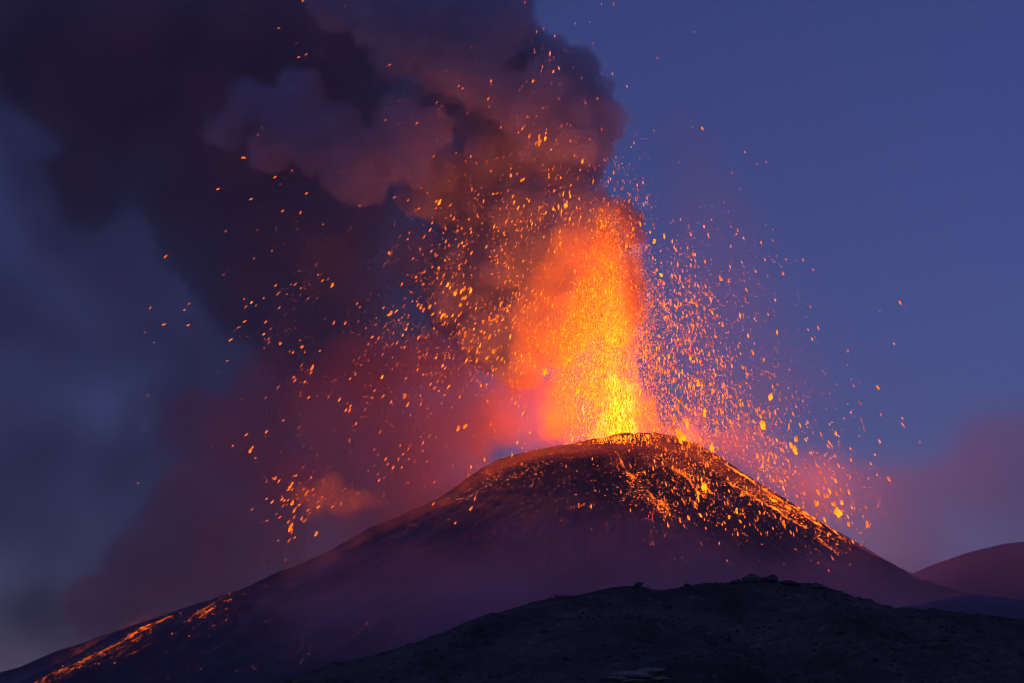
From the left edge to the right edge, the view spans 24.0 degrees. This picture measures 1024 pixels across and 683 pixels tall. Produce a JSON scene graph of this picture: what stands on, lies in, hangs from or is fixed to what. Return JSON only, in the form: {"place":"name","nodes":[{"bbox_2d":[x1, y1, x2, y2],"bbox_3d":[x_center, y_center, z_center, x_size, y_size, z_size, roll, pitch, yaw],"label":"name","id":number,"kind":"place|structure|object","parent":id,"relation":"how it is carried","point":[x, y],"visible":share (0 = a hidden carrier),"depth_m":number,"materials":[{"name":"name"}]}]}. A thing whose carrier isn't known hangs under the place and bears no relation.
{"place":"outdoors","nodes":[
{"label":"outdoors","id":0,"kind":"place"},
{"bbox_2d":[0,618,153,682],"bbox_3d":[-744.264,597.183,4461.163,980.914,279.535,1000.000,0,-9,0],"label":"shoulder","id":1,"kind":"object","parent":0,"point":[19,674],"visible":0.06,"depth_m":4356.19},
{"bbox_2d":[0,0,1023,671],"label":"sky","id":2,"kind":"structure","parent":0,"point":[889,134],"materials":[{"name":"blue"}]},
{"bbox_2d":[118,1,919,570],"bbox_3d":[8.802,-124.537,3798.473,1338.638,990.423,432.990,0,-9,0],"label":"spark spray","id":3,"kind":"object","parent":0,"point":[690,435],"visible":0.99,"depth_m":3911.35,"materials":[{"name":"orange"}]},
{"bbox_2d":[20,432,1023,682],"bbox_3d":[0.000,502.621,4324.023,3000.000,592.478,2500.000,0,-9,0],"label":"volcano cone","id":4,"kind":"object","parent":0,"point":[504,546],"visible":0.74,"depth_m":3595.23,"materials":[{"name":"black stone"}]},
{"bbox_2d":[35,609,187,682],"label":"lava flow","id":5,"kind":"object","parent":4,"relation":"on","point":[131,635],"visible":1,"depth_m":3622.58,"materials":[{"name":"orange liquid"}]},
{"bbox_2d":[121,630,150,647],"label":"lava flow","id":6,"kind":"object","parent":4,"relation":"on","point":[140,637],"visible":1,"depth_m":3579.88,"materials":[{"name":"orange liquid"}]},
{"bbox_2d":[125,643,149,656],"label":"lava flow","id":7,"kind":"object","parent":4,"relation":"on","point":[134,652],"visible":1,"depth_m":3493.34,"materials":[{"name":"orange liquid"}]},
{"bbox_2d":[199,608,212,619],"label":"lava flow","id":8,"kind":"object","parent":4,"relation":"on","point":[203,614],"visible":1,"depth_m":3583.40,"materials":[{"name":"orange liquid"}]},
{"bbox_2d":[188,598,231,621],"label":"lava flow","id":9,"kind":"object","parent":4,"relation":"on","point":[201,611],"visible":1,"depth_m":3656.44,"materials":[{"name":"orange liquid"}]},
{"bbox_2d":[42,435,873,682],"bbox_3d":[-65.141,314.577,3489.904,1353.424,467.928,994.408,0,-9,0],"label":"glowing embers","id":10,"kind":"object","parent":4,"relation":"on","point":[561,520],"visible":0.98,"depth_m":3768.27,"materials":[{"name":"orange"}]},
{"bbox_2d":[544,198,710,444],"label":"lava fountain","id":11,"kind":"object","parent":4,"relation":"on","point":[605,385],"visible":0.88,"depth_m":3975.76,"materials":[{"name":"orange liquid"}]},
{"bbox_2d":[576,382,580,393],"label":"lava bomb","id":12,"kind":"object","parent":11,"relation":"on","point":[577,390],"visible":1,"depth_m":3925.54,"materials":[{"name":"orange"}]},
{"bbox_2d":[617,451,642,487],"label":"lava flow","id":13,"kind":"object","parent":4,"relation":"on","point":[628,473],"visible":1,"depth_m":3774.14,"materials":[{"name":"orange liquid"}]},
{"bbox_2d":[646,489,668,510],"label":"lava flow","id":14,"kind":"object","parent":4,"relation":"on","point":[651,495],"visible":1,"depth_m":3710.08,"materials":[{"name":"orange liquid"}]},
{"bbox_2d":[654,456,704,497],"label":"lava flow","id":15,"kind":"object","parent":4,"relation":"on","point":[685,476],"visible":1,"depth_m":3795.29,"materials":[{"name":"orange liquid"}]},
{"bbox_2d":[675,429,685,443],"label":"lava bomb","id":16,"kind":"object","parent":4,"relation":"on","point":[681,437],"visible":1,"depth_m":3858.15,"materials":[{"name":"orange"}]},
{"bbox_2d":[701,483,706,492],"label":"lava bomb","id":17,"kind":"object","parent":4,"relation":"on","point":[704,487],"visible":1,"depth_m":3758.78,"materials":[{"name":"yellow stone"}]},
{"bbox_2d":[703,448,819,522],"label":"lava flow","id":18,"kind":"object","parent":4,"relation":"on","point":[756,484],"visible":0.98,"depth_m":3911.64,"materials":[{"name":"orange liquid"}]},
{"bbox_2d":[726,479,806,528],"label":"lava flow","id":19,"kind":"object","parent":4,"relation":"on","point":[735,487],"visible":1,"depth_m":3814.40,"materials":[{"name":"orange liquid"}]},
{"bbox_2d":[764,491,791,509],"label":"lava flow","id":20,"kind":"object","parent":4,"relation":"on","point":[779,503],"visible":0.96,"depth_m":3855.79,"materials":[{"name":"orange liquid"}]},
{"bbox_2d":[797,506,821,525],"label":"lava flow","id":21,"kind":"object","parent":4,"relation":"on","point":[812,519],"visible":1,"depth_m":3897.83,"materials":[{"name":"orange liquid"}]},
{"bbox_2d":[814,535,838,555],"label":"lava flow","id":22,"kind":"object","parent":4,"relation":"on","point":[825,544],"visible":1,"depth_m":3753.86,"materials":[{"name":"orange liquid"}]},
{"bbox_2d":[828,526,1023,599],"bbox_3d":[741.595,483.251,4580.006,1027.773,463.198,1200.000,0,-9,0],"label":"flank","id":23,"kind":"object","parent":4,"relation":"attached to","point":[934,581],"visible":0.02,"depth_m":4638.71,"materials":[{"name":"stone"}]},
{"bbox_2d":[267,581,1023,682],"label":"hill","id":24,"kind":"structure","parent":0,"point":[523,645],"depth_m":827.84,"materials":[{"name":"soil"}]},
{"bbox_2d":[603,676,627,679],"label":"pale slab","id":25,"kind":"structure","parent":24,"relation":"on","point":[616,677],"depth_m":778.70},
{"bbox_2d":[622,679,644,681],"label":"pale slab","id":26,"kind":"structure","parent":24,"relation":"on","point":[633,680],"depth_m":777.89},
{"bbox_2d":[611,670,656,677],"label":"pale slab","id":27,"kind":"structure","parent":24,"relation":"on","point":[639,673],"depth_m":780.22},
{"bbox_2d":[634,582,642,585],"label":"boulder","id":28,"kind":"object","parent":24,"relation":"on","point":[638,584],"visible":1,"depth_m":890.11,"materials":[{"name":"black stone"}]},
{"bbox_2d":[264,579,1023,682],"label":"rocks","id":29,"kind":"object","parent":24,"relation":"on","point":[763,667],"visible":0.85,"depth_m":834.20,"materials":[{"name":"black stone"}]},
{"bbox_2d":[637,667,666,671],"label":"pale slab","id":30,"kind":"structure","parent":24,"relation":"on","point":[657,669],"depth_m":785.18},
{"bbox_2d":[651,676,673,680],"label":"pale slab","id":31,"kind":"structure","parent":24,"relation":"on","point":[658,678],"depth_m":779.17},
{"bbox_2d":[741,574,757,582],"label":"crag","id":32,"kind":"structure","parent":24,"relation":"on","point":[749,578],"depth_m":884.35,"materials":[{"name":"black stone"}]},
{"bbox_2d":[767,574,777,581],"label":"crag","id":33,"kind":"structure","parent":24,"relation":"on","point":[772,578],"depth_m":885.59,"materials":[{"name":"black stone"}]},
{"bbox_2d":[779,580,800,585],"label":"boulder","id":34,"kind":"object","parent":24,"relation":"on","point":[787,582],"visible":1,"depth_m":883.81,"materials":[{"name":"black stone"}]},
{"bbox_2d":[759,421,765,429],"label":"lava bomb","id":35,"kind":"object","parent":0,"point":[762,425],"visible":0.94,"depth_m":3892.51,"materials":[{"name":"orange"}]},
{"bbox_2d":[790,442,797,454],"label":"lava bomb","id":36,"kind":"object","parent":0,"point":[794,449],"visible":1,"depth_m":3826.83,"materials":[{"name":"orange"}]},
{"bbox_2d":[834,507,841,517],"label":"lava bomb","id":37,"kind":"object","parent":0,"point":[837,512],"visible":1,"depth_m":3925.33,"materials":[{"name":"yellow stone"}]},
{"bbox_2d":[904,595,1023,619],"bbox_3d":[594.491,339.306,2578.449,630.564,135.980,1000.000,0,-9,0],"label":"ridge","id":38,"kind":"structure","parent":0,"point":[1001,606],"depth_m":2525.98,"materials":[{"name":"stone"}]},
{"bbox_2d":[913,542,1023,597],"bbox_3d":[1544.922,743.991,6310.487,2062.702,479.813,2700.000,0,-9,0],"label":"hill","id":39,"kind":"structure","parent":0,"point":[998,569],"depth_m":6236.30,"materials":[{"name":"purple stone"}]}
]}

